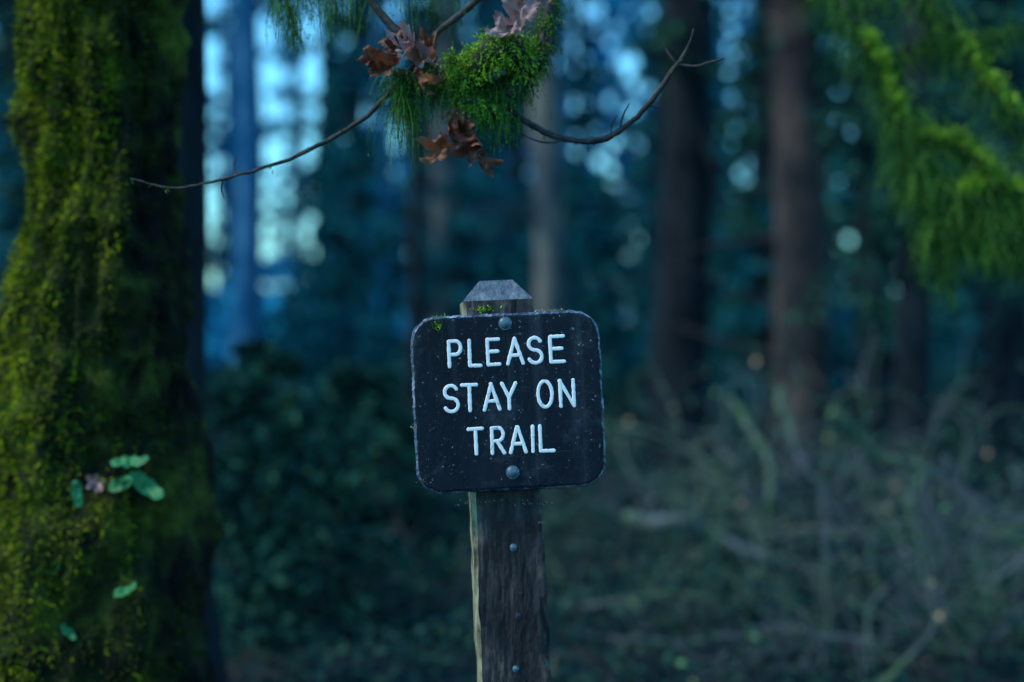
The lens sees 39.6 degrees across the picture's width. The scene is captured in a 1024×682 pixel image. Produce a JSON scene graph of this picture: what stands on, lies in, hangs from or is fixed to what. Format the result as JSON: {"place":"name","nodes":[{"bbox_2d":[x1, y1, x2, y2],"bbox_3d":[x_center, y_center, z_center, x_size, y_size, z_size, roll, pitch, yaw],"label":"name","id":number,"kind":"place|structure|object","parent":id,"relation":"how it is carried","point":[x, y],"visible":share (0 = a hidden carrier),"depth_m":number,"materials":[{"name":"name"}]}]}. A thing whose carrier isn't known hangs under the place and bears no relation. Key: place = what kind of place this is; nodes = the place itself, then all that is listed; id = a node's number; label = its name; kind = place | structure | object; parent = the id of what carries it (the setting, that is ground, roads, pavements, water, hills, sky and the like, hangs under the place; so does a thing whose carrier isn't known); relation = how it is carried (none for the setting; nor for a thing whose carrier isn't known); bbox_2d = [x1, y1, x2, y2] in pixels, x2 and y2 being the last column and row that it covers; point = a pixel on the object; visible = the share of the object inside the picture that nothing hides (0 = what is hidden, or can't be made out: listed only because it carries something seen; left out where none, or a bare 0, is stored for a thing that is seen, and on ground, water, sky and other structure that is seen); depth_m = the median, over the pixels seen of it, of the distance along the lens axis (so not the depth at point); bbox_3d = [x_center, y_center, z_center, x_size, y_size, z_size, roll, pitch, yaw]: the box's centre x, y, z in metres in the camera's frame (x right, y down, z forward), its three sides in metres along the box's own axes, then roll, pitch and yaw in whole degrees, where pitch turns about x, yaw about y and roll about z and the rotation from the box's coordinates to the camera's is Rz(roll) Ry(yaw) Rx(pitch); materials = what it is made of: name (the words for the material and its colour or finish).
{"place":"outdoors","nodes":[
{"label":"outdoors","id":0,"kind":"place"},
{"bbox_2d":[130,0,724,197],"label":"mossy branch","id":1,"kind":"object","parent":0,"point":[500,46],"visible":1,"depth_m":2.34,"materials":[{"name":"green plant"}]},
{"bbox_2d":[206,0,897,319],"label":"sky","id":2,"kind":"structure","parent":0,"point":[310,72],"materials":[{"name":"blue"}]},
{"bbox_2d":[208,384,1023,681],"bbox_3d":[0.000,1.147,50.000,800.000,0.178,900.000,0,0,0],"label":"ground","id":3,"kind":"structure","parent":0,"point":[585,658],"depth_m":5.77,"materials":[{"name":"green plant"}]},
{"bbox_2d":[0,0,225,681],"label":"mossy maple tree","id":4,"kind":"object","parent":3,"relation":"on","point":[112,529],"visible":1,"depth_m":2.85,"materials":[{"name":"green plant"}]},
{"bbox_2d":[0,0,284,427],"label":"conifer tree","id":5,"kind":"object","parent":3,"relation":"on","point":[16,201],"visible":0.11,"depth_m":8.93,"materials":[{"name":"green plant"}]},
{"bbox_2d":[178,0,227,681],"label":"conifer tree","id":6,"kind":"object","parent":3,"relation":"on","point":[192,159],"visible":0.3,"depth_m":4.28,"materials":[{"name":"black plant"}]},
{"bbox_2d":[206,0,351,420],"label":"conifer tree","id":7,"kind":"object","parent":3,"relation":"on","point":[245,310],"visible":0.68,"depth_m":18.86,"materials":[{"name":"blue plant"}]},
{"bbox_2d":[234,51,403,459],"bbox_3d":[-1.507,-0.541,11.900,1.611,3.818,1.787,0,0,0],"label":"young conifer","id":8,"kind":"object","parent":3,"relation":"on","point":[331,170],"visible":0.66,"depth_m":11.94,"materials":[{"name":"green plant"}]},
{"bbox_2d":[207,336,459,663],"bbox_3d":[-0.842,0.782,5.563,1.792,1.608,1.536,0,0,0],"label":"young conifer","id":9,"kind":"object","parent":3,"relation":"on","point":[270,455],"visible":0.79,"depth_m":5.46,"materials":[{"name":"green plant"}]},
{"bbox_2d":[224,344,470,571],"bbox_3d":[-0.785,0.748,7.447,1.412,1.496,1.278,0,0,0],"label":"young conifer","id":10,"kind":"object","parent":3,"relation":"on","point":[361,394],"visible":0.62,"depth_m":7.39,"materials":[{"name":"green plant"}]},
{"bbox_2d":[365,0,524,413],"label":"conifer tree","id":11,"kind":"object","parent":3,"relation":"on","point":[415,315],"visible":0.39,"depth_m":14.96,"materials":[{"name":"brown plant"}]},
{"bbox_2d":[393,0,514,316],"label":"conifer tree","id":12,"kind":"object","parent":3,"relation":"on","point":[443,202],"visible":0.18,"depth_m":23.81,"materials":[{"name":"brown plant"}]},
{"bbox_2d":[410,280,605,681],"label":"trail sign","id":13,"kind":"object","parent":3,"relation":"on","point":[508,408],"visible":1,"depth_m":2.17,"materials":[{"name":"black paint"}]},
{"bbox_2d":[0,0,1023,435],"bbox_3d":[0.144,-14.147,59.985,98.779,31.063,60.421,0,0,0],"label":"distant forest","id":14,"kind":"object","parent":3,"relation":"on","point":[282,260],"visible":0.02,"depth_m":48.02,"materials":[{"name":"blue plant"}]},
{"bbox_2d":[428,7,615,354],"bbox_3d":[0.084,-7.795,15.857,2.280,18.013,2.486,0,0,0],"label":"conifer tree","id":15,"kind":"object","parent":3,"relation":"on","point":[547,201],"visible":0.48,"depth_m":15.85,"materials":[{"name":"grey plant"}]},
{"bbox_2d":[248,428,800,655],"bbox_3d":[-0.033,0.971,6.156,2.268,1.124,2.725,0,0,0],"label":"bare shrub","id":16,"kind":"object","parent":3,"relation":"on","point":[568,538],"visible":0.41,"depth_m":5.58,"materials":[{"name":"brown plant"}]},
{"bbox_2d":[206,315,1023,681],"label":"undergrowth","id":17,"kind":"object","parent":3,"relation":"on","point":[592,573],"visible":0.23,"depth_m":5.92,"materials":[{"name":"green plant"}]},
{"bbox_2d":[545,0,859,470],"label":"conifer tree","id":18,"kind":"object","parent":3,"relation":"on","point":[687,205],"visible":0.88,"depth_m":12.78,"materials":[{"name":"brown plant"}]},
{"bbox_2d":[712,0,773,429],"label":"conifer tree","id":19,"kind":"object","parent":3,"relation":"on","point":[752,74],"visible":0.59,"depth_m":17.90,"materials":[{"name":"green plant"}]},
{"bbox_2d":[628,0,934,488],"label":"conifer tree","id":20,"kind":"object","parent":3,"relation":"on","point":[799,117],"visible":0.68,"depth_m":10.84,"materials":[{"name":"brown plant"}]},
{"bbox_2d":[542,255,1023,665],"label":"bare shrub","id":21,"kind":"object","parent":3,"relation":"on","point":[731,496],"visible":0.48,"depth_m":7.29,"materials":[{"name":"brown plant"}]},
{"bbox_2d":[549,399,1023,681],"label":"bare shrub","id":22,"kind":"object","parent":3,"relation":"on","point":[940,602],"visible":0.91,"depth_m":4.92,"materials":[{"name":"brown plant"}]},
{"bbox_2d":[561,387,1023,652],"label":"fallen branches","id":23,"kind":"object","parent":3,"relation":"on","point":[841,419],"visible":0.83,"depth_m":5.97,"materials":[{"name":"wood"}]},
{"bbox_2d":[764,0,957,452],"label":"conifer tree","id":24,"kind":"object","parent":3,"relation":"on","point":[859,291],"visible":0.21,"depth_m":14.87,"materials":[{"name":"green plant"}]},
{"bbox_2d":[770,0,1023,523],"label":"conifer tree","id":25,"kind":"object","parent":3,"relation":"on","point":[911,321],"visible":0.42,"depth_m":8.93,"materials":[{"name":"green plant"}]},
{"bbox_2d":[826,0,1023,485],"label":"conifer tree","id":26,"kind":"object","parent":3,"relation":"on","point":[1003,343],"visible":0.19,"depth_m":11.78,"materials":[{"name":"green plant"}]},
{"bbox_2d":[795,0,1023,313],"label":"hanging moss bough","id":27,"kind":"object","parent":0,"point":[963,226],"visible":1,"depth_m":3.48,"materials":[{"name":"green plant"}]}
]}

